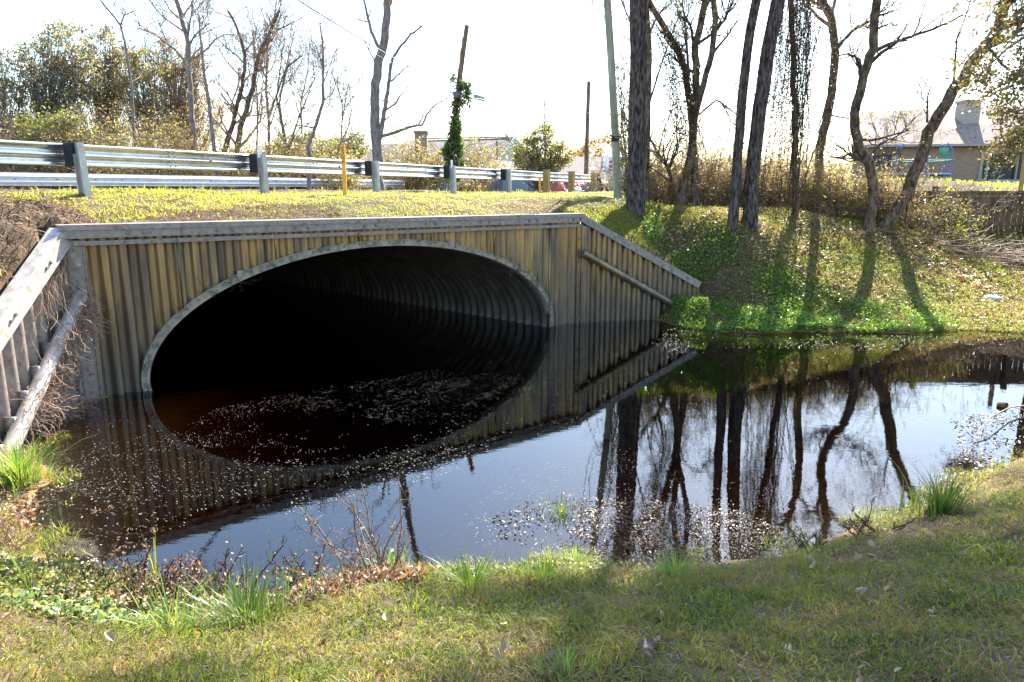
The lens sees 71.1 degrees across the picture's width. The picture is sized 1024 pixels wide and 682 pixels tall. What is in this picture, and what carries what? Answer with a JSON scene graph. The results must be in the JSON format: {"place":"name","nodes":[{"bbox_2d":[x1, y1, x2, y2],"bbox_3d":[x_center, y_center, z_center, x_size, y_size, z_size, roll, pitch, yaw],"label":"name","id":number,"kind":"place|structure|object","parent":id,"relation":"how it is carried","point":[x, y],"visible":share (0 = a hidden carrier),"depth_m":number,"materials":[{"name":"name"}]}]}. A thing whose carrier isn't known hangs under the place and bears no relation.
{"place":"outdoors","nodes":[
{"label":"outdoors","id":0,"kind":"place"},
{"bbox_2d":[151,277,513,392],"bbox_3d":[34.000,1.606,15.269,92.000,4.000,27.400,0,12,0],"label":"culvert","id":1,"kind":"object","parent":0,"point":[185,359],"depth_m":26.59,"materials":[{"name":"metal"}]},
{"bbox_2d":[32,480,163,565],"bbox_3d":[-3.596,1.494,6.121,1.974,0.068,0.859,12,17,44],"label":"wet debris","id":2,"kind":"object","parent":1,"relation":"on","point":[84,489],"visible":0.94,"depth_m":6.09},
{"bbox_2d":[85,329,1016,563],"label":"floating flecks","id":3,"kind":"object","parent":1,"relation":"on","point":[487,451],"visible":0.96,"depth_m":7.29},
{"bbox_2d":[570,498,795,568],"bbox_3d":[1.345,1.554,5.827,1.868,0.063,1.325,0,12,0],"label":"wet debris","id":4,"kind":"object","parent":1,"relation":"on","point":[722,516],"visible":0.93,"depth_m":5.87,"materials":[{"name":"plant"}]},
{"bbox_2d":[0,179,1023,681],"bbox_3d":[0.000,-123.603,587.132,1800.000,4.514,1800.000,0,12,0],"label":"ground","id":5,"kind":"structure","parent":0,"point":[814,431],"depth_m":8.35,"materials":[{"name":"plant"}]},
{"bbox_2d":[0,478,40,557],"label":"shore weeds","id":6,"kind":"object","parent":5,"relation":"on","point":[32,514],"visible":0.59,"depth_m":6.12,"materials":[{"name":"brown plant"}]},
{"bbox_2d":[0,507,47,551],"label":"dead weed","id":7,"kind":"object","parent":5,"relation":"on","point":[13,529],"visible":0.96,"depth_m":5.35,"materials":[{"name":"brown plant"}]},
{"bbox_2d":[0,38,48,171],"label":"evergreen tree","id":8,"kind":"object","parent":5,"relation":"on","point":[5,80],"visible":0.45,"depth_m":28.40,"materials":[{"name":"green plant"}]},
{"bbox_2d":[0,428,84,493],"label":"grass clump","id":9,"kind":"object","parent":5,"relation":"on","point":[18,470],"visible":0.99,"depth_m":6.65,"materials":[{"name":"plant"}]},
{"bbox_2d":[0,104,118,189],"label":"brush","id":10,"kind":"object","parent":5,"relation":"on","point":[38,171],"visible":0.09,"depth_m":25.95,"materials":[{"name":"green plant"}]},
{"bbox_2d":[0,86,119,189],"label":"brush","id":11,"kind":"object","parent":5,"relation":"on","point":[8,167],"visible":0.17,"depth_m":26.00,"materials":[{"name":"brown plant"}]},
{"bbox_2d":[1,13,121,138],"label":"evergreen tree","id":12,"kind":"object","parent":5,"relation":"on","point":[60,73],"visible":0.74,"depth_m":28.94,"materials":[{"name":"green plant"}]},
{"bbox_2d":[0,183,131,285],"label":"dry root cover","id":13,"kind":"object","parent":5,"relation":"on","point":[31,208],"visible":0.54,"depth_m":9.22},
{"bbox_2d":[1,95,148,188],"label":"evergreen bush","id":14,"kind":"object","parent":5,"relation":"on","point":[36,123],"visible":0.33,"depth_m":26.28,"materials":[{"name":"green plant"}]},
{"bbox_2d":[40,551,155,605],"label":"dead weed","id":15,"kind":"object","parent":5,"relation":"on","point":[65,568],"visible":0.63,"depth_m":4.47,"materials":[{"name":"brown plant"}]},
{"bbox_2d":[78,6,145,143],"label":"evergreen tree","id":16,"kind":"object","parent":5,"relation":"on","point":[112,55],"visible":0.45,"depth_m":30.90,"materials":[{"name":"green plant"}]},
{"bbox_2d":[90,0,145,187],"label":"bare tree","id":17,"kind":"object","parent":5,"relation":"on","point":[128,67],"visible":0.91,"depth_m":25.44,"materials":[{"name":"grey plant"}]},
{"bbox_2d":[28,93,210,189],"bbox_3d":[-14.027,-6.620,25.886,6.615,4.479,6.328,0,12,0],"label":"brush","id":18,"kind":"object","parent":5,"relation":"on","point":[95,169],"visible":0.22,"depth_m":25.44,"materials":[{"name":"brown plant"}]},
{"bbox_2d":[0,574,265,630],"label":"broadleaf cover","id":19,"kind":"object","parent":5,"relation":"on","point":[45,605],"visible":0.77,"depth_m":4.08,"materials":[{"name":"green plant"}]},
{"bbox_2d":[82,527,197,593],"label":"dead weed","id":20,"kind":"object","parent":5,"relation":"on","point":[144,565],"visible":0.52,"depth_m":4.76,"materials":[{"name":"brown plant"}]},
{"bbox_2d":[0,550,280,612],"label":"shore litter","id":21,"kind":"object","parent":5,"relation":"on","point":[49,592],"visible":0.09,"depth_m":4.44,"materials":[{"name":"brown plant"}]},
{"bbox_2d":[95,38,189,169],"bbox_3d":[-15.668,-9.243,30.776,3.479,7.276,2.734,0,12,0],"label":"evergreen tree","id":22,"kind":"object","parent":5,"relation":"on","point":[153,94],"visible":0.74,"depth_m":30.26,"materials":[{"name":"green plant"}]},
{"bbox_2d":[0,548,286,618],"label":"shore weeds","id":23,"kind":"object","parent":5,"relation":"on","point":[43,573],"visible":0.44,"depth_m":4.44,"materials":[{"name":"green plant"}]},
{"bbox_2d":[101,10,214,124],"bbox_3d":[-15.590,-10.062,31.841,4.570,8.381,3.041,0,12,0],"label":"bare tree","id":24,"kind":"object","parent":5,"relation":"on","point":[151,56],"visible":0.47,"depth_m":31.04,"materials":[{"name":"brown plant"}]},
{"bbox_2d":[98,568,226,636],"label":"grass clump","id":25,"kind":"object","parent":5,"relation":"on","point":[175,618],"visible":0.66,"depth_m":3.99,"materials":[{"name":"plant"}]},
{"bbox_2d":[115,552,223,613],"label":"dead weed","id":26,"kind":"object","parent":5,"relation":"on","point":[144,589],"visible":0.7,"depth_m":4.45,"materials":[{"name":"brown plant"}]},
{"bbox_2d":[98,0,255,175],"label":"bare tree","id":27,"kind":"object","parent":5,"relation":"on","point":[181,16],"visible":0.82,"depth_m":26.26,"materials":[{"name":"grey plant"}]},
{"bbox_2d":[101,94,254,188],"bbox_3d":[-12.799,-7.042,26.767,5.592,4.536,5.037,4,13,20],"label":"brush","id":28,"kind":"object","parent":5,"relation":"on","point":[159,146],"visible":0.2,"depth_m":26.31,"materials":[{"name":"brown plant"}]},
{"bbox_2d":[126,0,233,149],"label":"bare tree","id":29,"kind":"object","parent":5,"relation":"on","point":[181,78],"visible":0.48,"depth_m":31.51,"materials":[{"name":"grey plant"}]},
{"bbox_2d":[148,25,238,151],"bbox_3d":[-14.658,-10.190,32.615,4.172,8.217,3.790,0,12,0],"label":"evergreen tree","id":30,"kind":"object","parent":5,"relation":"on","point":[202,96],"visible":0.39,"depth_m":32.08,"materials":[{"name":"green plant"}]},
{"bbox_2d":[172,0,227,189],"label":"bare tree","id":31,"kind":"object","parent":5,"relation":"on","point":[195,74],"visible":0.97,"depth_m":24.16,"materials":[{"name":"grey plant"}]},
{"bbox_2d":[0,172,408,189],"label":"guardrail","id":32,"kind":"object","parent":5,"relation":"on","point":[35,179],"visible":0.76,"depth_m":20.54,"materials":[{"name":"metal"}]},
{"bbox_2d":[44,199,366,395],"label":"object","id":33,"kind":"object","parent":5,"relation":"on","point":[249,210],"visible":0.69,"depth_m":11.16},
{"bbox_2d":[115,94,295,189],"bbox_3d":[-11.701,-6.964,27.245,5.910,4.362,5.161,-6,13,-25],"label":"brush","id":34,"kind":"object","parent":5,"relation":"on","point":[199,142],"visible":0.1,"depth_m":26.79,"materials":[{"name":"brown plant"}]},
{"bbox_2d":[150,534,286,595],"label":"dead weed","id":35,"kind":"object","parent":5,"relation":"on","point":[230,571],"visible":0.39,"depth_m":4.87,"materials":[{"name":"brown plant"}]},
{"bbox_2d":[121,526,350,643],"bbox_3d":[-1.447,1.490,4.104,1.388,0.286,1.373,5,13,22],"label":"grass clump","id":36,"kind":"object","parent":5,"relation":"on","point":[240,602],"visible":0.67,"depth_m":4.12,"materials":[{"name":"plant"}]},
{"bbox_2d":[175,115,299,189],"bbox_3d":[-9.828,-6.558,26.242,4.688,3.276,4.304,0,12,0],"label":"brush","id":37,"kind":"object","parent":5,"relation":"on","point":[240,174],"visible":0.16,"depth_m":25.72,"materials":[{"name":"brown plant"}]},
{"bbox_2d":[211,0,289,153],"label":"bare tree","id":38,"kind":"object","parent":5,"relation":"on","point":[253,64],"visible":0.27,"depth_m":32.02,"materials":[{"name":"brown plant"}]},
{"bbox_2d":[209,0,310,152],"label":"bare tree","id":39,"kind":"object","parent":5,"relation":"on","point":[266,84],"visible":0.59,"depth_m":27.26,"materials":[{"name":"brown plant"}]},
{"bbox_2d":[179,0,361,187],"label":"bare tree","id":40,"kind":"object","parent":5,"relation":"on","point":[233,108],"visible":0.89,"depth_m":26.47,"materials":[{"name":"grey plant"}]},
{"bbox_2d":[224,123,341,189],"bbox_3d":[-8.530,-6.760,26.952,4.789,3.230,3.842,0,12,0],"label":"brush","id":41,"kind":"object","parent":5,"relation":"on","point":[290,175],"visible":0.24,"depth_m":26.35,"materials":[{"name":"brown plant"}]},
{"bbox_2d":[244,14,341,173],"bbox_3d":[-8.011,-8.632,26.487,3.581,6.587,3.026,0,12,0],"label":"bare tree","id":42,"kind":"object","parent":5,"relation":"on","point":[278,105],"visible":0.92,"depth_m":26.14,"materials":[{"name":"brown plant"}]},
{"bbox_2d":[265,537,329,596],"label":"dead weed","id":43,"kind":"object","parent":5,"relation":"on","point":[296,572],"visible":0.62,"depth_m":5.06,"materials":[{"name":"brown plant"}]},
{"bbox_2d":[0,140,612,196],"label":"guardrail","id":44,"kind":"object","parent":5,"relation":"on","point":[80,157],"visible":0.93,"depth_m":14.20,"materials":[{"name":"metal"}]},
{"bbox_2d":[271,7,345,188],"bbox_3d":[-6.870,-8.228,24.871,2.830,6.270,1.536,0,12,0],"label":"bare tree","id":45,"kind":"object","parent":5,"relation":"on","point":[309,183],"visible":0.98,"depth_m":24.68,"materials":[{"name":"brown plant"}]},
{"bbox_2d":[272,7,345,137],"bbox_3d":[-9.290,-10.740,32.868,3.583,8.919,3.190,0,12,0],"label":"bare tree","id":46,"kind":"object","parent":5,"relation":"on","point":[308,59],"visible":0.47,"depth_m":32.54,"materials":[{"name":"brown plant"}]},
{"bbox_2d":[265,121,359,175],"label":"evergreen bush","id":47,"kind":"object","parent":5,"relation":"on","point":[322,141],"visible":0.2,"depth_m":29.77,"materials":[{"name":"green plant"}]},
{"bbox_2d":[248,117,387,189],"bbox_3d":[-7.522,-6.856,27.568,5.237,3.036,4.161,0,12,0],"label":"brush","id":48,"kind":"object","parent":5,"relation":"on","point":[351,179],"visible":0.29,"depth_m":27.20,"materials":[{"name":"brown plant"}]},
{"bbox_2d":[275,551,368,605],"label":"dead weed","id":49,"kind":"object","parent":5,"relation":"on","point":[333,577],"visible":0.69,"depth_m":4.34,"materials":[{"name":"brown plant"}]},
{"bbox_2d":[302,35,384,155],"bbox_3d":[-7.881,-10.373,33.601,3.422,7.741,2.904,9,15,38],"label":"bare tree","id":50,"kind":"object","parent":5,"relation":"on","point":[336,83],"visible":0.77,"depth_m":33.25,"materials":[{"name":"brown plant"}]},
{"bbox_2d":[0,213,701,449],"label":"pipe arch culvert","id":51,"kind":"object","parent":5,"relation":"on","point":[450,283],"visible":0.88,"depth_m":13.24,"materials":[{"name":"metal"}]},
{"bbox_2d":[2,254,110,448],"bbox_3d":[-5.421,0.216,8.559,1.068,2.387,2.323,-4,13,-19],"label":"dry vine mat","id":52,"kind":"object","parent":51,"relation":"hanging from","point":[77,330],"visible":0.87,"depth_m":8.72,"materials":[{"name":"plant"}]},
{"bbox_2d":[288,471,430,578],"bbox_3d":[-1.016,1.273,4.815,0.958,0.763,0.644,7,14,29],"label":"dead weed","id":53,"kind":"object","parent":5,"relation":"on","point":[380,561],"visible":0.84,"depth_m":4.79,"materials":[{"name":"brown plant"}]},
{"bbox_2d":[285,560,440,605],"bbox_3d":[-0.958,1.565,4.670,1.033,0.479,0.682,0,12,0],"label":"leaf pile","id":54,"kind":"object","parent":5,"relation":"on","point":[377,573],"visible":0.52,"depth_m":4.50,"materials":[{"name":"brown plant"}]},
{"bbox_2d":[329,0,449,189],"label":"bare tree","id":55,"kind":"object","parent":5,"relation":"on","point":[377,124],"visible":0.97,"depth_m":25.56,"materials":[{"name":"grey plant"}]},
{"bbox_2d":[354,131,438,190],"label":"hipped house","id":56,"kind":"structure","parent":5,"relation":"on","point":[417,134],"depth_m":46.93,"materials":[{"name":"beige"}]},
{"bbox_2d":[355,125,443,189],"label":"brush","id":57,"kind":"object","parent":5,"relation":"on","point":[394,159],"visible":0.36,"depth_m":31.64,"materials":[{"name":"brown plant"}]},
{"bbox_2d":[0,187,850,226],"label":"verge grass","id":58,"kind":"structure","parent":5,"relation":"on","point":[237,196],"depth_m":12.83,"materials":[{"name":"plant"}]},
{"bbox_2d":[383,135,484,191],"bbox_3d":[-3.720,-7.868,32.096,4.316,2.671,3.272,6,14,27],"label":"brush","id":59,"kind":"object","parent":5,"relation":"on","point":[434,180],"visible":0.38,"depth_m":31.78,"materials":[{"name":"brown plant"}]},
{"bbox_2d":[450,25,468,189],"bbox_3d":[-1.913,-8.176,25.763,0.810,5.992,0.456,0,12,0],"label":"utility pole","id":60,"kind":"object","parent":5,"relation":"on","point":[457,95],"visible":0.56,"depth_m":25.42,"materials":[{"name":"brown wood"}]},
{"bbox_2d":[425,37,481,190],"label":"ivy","id":61,"kind":"object","parent":60,"relation":"attached to","point":[455,143],"visible":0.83,"depth_m":25.73,"materials":[{"name":"green plant"}]},
{"bbox_2d":[410,110,517,191],"bbox_3d":[-2.047,-8.576,32.456,5.118,3.750,4.117,-3,12,-14],"label":"brush","id":62,"kind":"object","parent":5,"relation":"on","point":[484,164],"visible":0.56,"depth_m":32.75,"materials":[{"name":"green plant"}]},
{"bbox_2d":[428,541,516,592],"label":"grass clump","id":63,"kind":"object","parent":5,"relation":"on","point":[464,574],"visible":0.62,"depth_m":4.44,"materials":[{"name":"plant"}]},
{"bbox_2d":[404,134,541,190],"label":"gabled house","id":64,"kind":"structure","parent":5,"relation":"on","point":[504,140],"depth_m":47.69,"materials":[{"name":"beige"}]},
{"bbox_2d":[347,557,657,583],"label":"shore weeds","id":65,"kind":"object","parent":5,"relation":"on","point":[569,565],"visible":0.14,"depth_m":4.82,"materials":[{"name":"green plant"}]},
{"bbox_2d":[0,448,1023,681],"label":"lawn grass","id":66,"kind":"structure","parent":5,"relation":"on","point":[789,589],"depth_m":3.47,"materials":[{"name":"plant"}]},
{"bbox_2d":[0,431,1023,609],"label":"shore grass","id":67,"kind":"structure","parent":5,"relation":"on","point":[887,522],"depth_m":5.66,"materials":[{"name":"plant"}]},
{"bbox_2d":[0,452,1023,577],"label":"shore litter","id":68,"kind":"object","parent":5,"relation":"on","point":[41,510],"visible":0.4,"depth_m":6.42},
{"bbox_2d":[2,202,1023,681],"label":"fallen leaves","id":69,"kind":"object","parent":5,"relation":"on","point":[496,650],"depth_m":15.81,"materials":[{"name":"plant"}]},
{"bbox_2d":[495,533,586,591],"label":"grass clump","id":70,"kind":"object","parent":5,"relation":"on","point":[540,569],"visible":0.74,"depth_m":4.49,"materials":[{"name":"plant"}]},
{"bbox_2d":[504,109,580,191],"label":"evergreen bush","id":71,"kind":"object","parent":5,"relation":"on","point":[536,161],"visible":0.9,"depth_m":36.47,"materials":[{"name":"green plant"}]},
{"bbox_2d":[533,492,588,527],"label":"grass clump","id":72,"kind":"object","parent":5,"relation":"on","point":[562,507],"visible":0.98,"depth_m":6.23,"materials":[{"name":"plant"}]},
{"bbox_2d":[498,637,632,681],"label":"grass clump","id":73,"kind":"object","parent":5,"relation":"on","point":[567,665],"visible":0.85,"depth_m":2.79,"materials":[{"name":"plant"}]},
{"bbox_2d":[564,129,627,156],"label":"distant tree","id":74,"kind":"object","parent":5,"relation":"on","point":[581,149],"visible":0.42,"depth_m":71.95,"materials":[{"name":"yellow plant"}]},
{"bbox_2d":[550,157,657,190],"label":"house","id":75,"kind":"structure","parent":5,"relation":"on","point":[577,167],"depth_m":56.39,"materials":[{"name":"beige"}]},
{"bbox_2d":[604,0,621,198],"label":"utility pole","id":76,"kind":"object","parent":5,"relation":"on","point":[617,187],"visible":0.84,"depth_m":17.58,"materials":[{"name":"grey wood"}]},
{"bbox_2d":[595,35,655,198],"bbox_3d":[2.953,-5.858,18.596,1.676,4.544,1.559,0,12,0],"label":"leafy sapling","id":77,"kind":"object","parent":5,"relation":"on","point":[621,99],"visible":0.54,"depth_m":18.60,"materials":[{"name":"green plant"}]},
{"bbox_2d":[625,0,647,215],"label":"pine tree","id":78,"kind":"object","parent":5,"relation":"on","point":[636,193],"visible":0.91,"depth_m":16.12,"materials":[{"name":"grey plant"}]},
{"bbox_2d":[559,0,740,201],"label":"bare tree","id":79,"kind":"object","parent":5,"relation":"on","point":[649,94],"visible":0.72,"depth_m":17.43,"materials":[{"name":"brown plant"}]},
{"bbox_2d":[571,103,730,205],"bbox_3d":[3.691,-4.733,18.779,4.282,3.105,3.565,-1,12,-7],"label":"thicket","id":80,"kind":"object","parent":5,"relation":"on","point":[658,183],"visible":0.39,"depth_m":18.58,"materials":[{"name":"brown plant"}]},
{"bbox_2d":[640,545,703,580],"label":"grass clump","id":81,"kind":"object","parent":5,"relation":"on","point":[674,566],"visible":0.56,"depth_m":4.78,"materials":[{"name":"plant"}]},
{"bbox_2d":[605,129,745,206],"bbox_3d":[4.356,-4.538,19.408,3.669,2.488,3.590,0,12,0],"label":"thicket","id":82,"kind":"object","parent":5,"relation":"on","point":[705,188],"visible":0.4,"depth_m":18.85,"materials":[{"name":"brown plant"}]},
{"bbox_2d":[597,0,788,206],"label":"bare tree","id":83,"kind":"object","parent":5,"relation":"on","point":[699,88],"visible":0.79,"depth_m":17.52,"materials":[{"name":"brown plant"}]},
{"bbox_2d":[649,11,708,182],"bbox_3d":[4.087,-5.971,17.655,1.596,4.055,0.379,0,12,0],"label":"hanging vine","id":84,"kind":"object","parent":83,"relation":"hanging from","point":[672,72],"visible":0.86,"depth_m":17.59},
{"bbox_2d":[656,99,784,206],"bbox_3d":[5.502,-4.943,19.188,3.836,3.195,2.956,-4,13,-18],"label":"thicket","id":85,"kind":"object","parent":5,"relation":"on","point":[724,171],"visible":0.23,"depth_m":18.91,"materials":[{"name":"brown plant"}]},
{"bbox_2d":[727,0,760,230],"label":"pine tree","id":86,"kind":"object","parent":5,"relation":"on","point":[733,213],"visible":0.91,"depth_m":15.45,"materials":[{"name":"grey plant"}]},
{"bbox_2d":[699,135,790,206],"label":"thicket","id":87,"kind":"object","parent":5,"relation":"on","point":[763,183],"visible":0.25,"depth_m":18.85,"materials":[{"name":"brown plant"}]},
{"bbox_2d":[741,0,784,230],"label":"pine tree","id":88,"kind":"object","parent":5,"relation":"on","point":[754,154],"visible":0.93,"depth_m":15.52,"materials":[{"name":"grey plant"}]},
{"bbox_2d":[724,123,834,210],"bbox_3d":[7.137,-4.580,19.272,3.364,2.492,2.907,0,12,0],"label":"thicket","id":89,"kind":"object","parent":5,"relation":"on","point":[778,173],"visible":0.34,"depth_m":18.82,"materials":[{"name":"brown plant"}]},
{"bbox_2d":[559,201,1023,332],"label":"bank grass","id":90,"kind":"structure","parent":5,"relation":"on","point":[680,214],"depth_m":16.04,"materials":[{"name":"plant"}]},
{"bbox_2d":[641,200,972,333],"bbox_3d":[5.713,-1.666,14.959,7.127,2.627,3.557,5,13,20],"label":"clover cover","id":91,"kind":"object","parent":5,"relation":"on","point":[796,318],"visible":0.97,"depth_m":14.74,"materials":[{"name":"green plant"}]},
{"bbox_2d":[752,0,872,219],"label":"vine draped tree","id":92,"kind":"object","parent":5,"relation":"on","point":[796,115],"visible":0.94,"depth_m":16.98,"materials":[{"name":"brown plant"}]},
{"bbox_2d":[763,152,867,217],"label":"thicket","id":93,"kind":"object","parent":5,"relation":"on","point":[807,202],"visible":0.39,"depth_m":18.79,"materials":[{"name":"brown plant"}]},
{"bbox_2d":[651,186,1023,234],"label":"wooden fence","id":94,"kind":"object","parent":5,"relation":"on","point":[1008,222],"visible":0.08,"depth_m":19.26,"materials":[{"name":"wood"}]},
{"bbox_2d":[778,146,898,221],"bbox_3d":[8.581,-4.033,18.938,3.619,2.201,2.339,0,12,0],"label":"thicket","id":95,"kind":"object","parent":5,"relation":"on","point":[844,189],"visible":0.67,"depth_m":18.64,"materials":[{"name":"brown plant"}]},
{"bbox_2d":[798,0,902,204],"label":"bare tree","id":96,"kind":"object","parent":5,"relation":"on","point":[825,126],"visible":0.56,"depth_m":19.35,"materials":[{"name":"brown plant"}]},
{"bbox_2d":[838,496,917,537],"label":"dead weed","id":97,"kind":"object","parent":5,"relation":"on","point":[865,523],"visible":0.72,"depth_m":5.56,"materials":[{"name":"brown plant"}]},
{"bbox_2d":[833,153,937,225],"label":"thicket","id":98,"kind":"object","parent":5,"relation":"on","point":[893,190],"visible":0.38,"depth_m":18.55,"materials":[{"name":"brown plant"}]},
{"bbox_2d":[798,0,996,232],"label":"bare tree","id":99,"kind":"object","parent":5,"relation":"on","point":[865,158],"visible":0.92,"depth_m":17.06,"materials":[{"name":"brown plant"}]},
{"bbox_2d":[843,0,1023,240],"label":"leaning tree","id":100,"kind":"object","parent":5,"relation":"on","point":[892,215],"visible":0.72,"depth_m":17.45,"materials":[{"name":"brown plant"}]},
{"bbox_2d":[851,99,1023,182],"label":"brick house","id":101,"kind":"structure","parent":5,"relation":"on","point":[967,166],"depth_m":45.71,"materials":[{"name":"brown"}]},
{"bbox_2d":[890,458,996,521],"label":"grass clump","id":102,"kind":"object","parent":5,"relation":"on","point":[940,502],"visible":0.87,"depth_m":5.71,"materials":[{"name":"plant"}]},
{"bbox_2d":[877,221,1023,272],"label":"brush pile","id":103,"kind":"object","parent":5,"relation":"on","point":[1004,254],"visible":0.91,"depth_m":17.74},
{"bbox_2d":[897,161,1022,237],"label":"thicket","id":104,"kind":"object","parent":5,"relation":"on","point":[940,206],"visible":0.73,"depth_m":18.45,"materials":[{"name":"brown plant"}]},
{"bbox_2d":[934,0,1023,170],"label":"evergreen oak","id":105,"kind":"object","parent":5,"relation":"on","point":[1011,137],"visible":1,"depth_m":14.53,"materials":[{"name":"green plant"}]},
{"bbox_2d":[952,407,1023,471],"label":"wet debris","id":106,"kind":"object","parent":5,"relation":"on","point":[994,439],"visible":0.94,"depth_m":8.05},
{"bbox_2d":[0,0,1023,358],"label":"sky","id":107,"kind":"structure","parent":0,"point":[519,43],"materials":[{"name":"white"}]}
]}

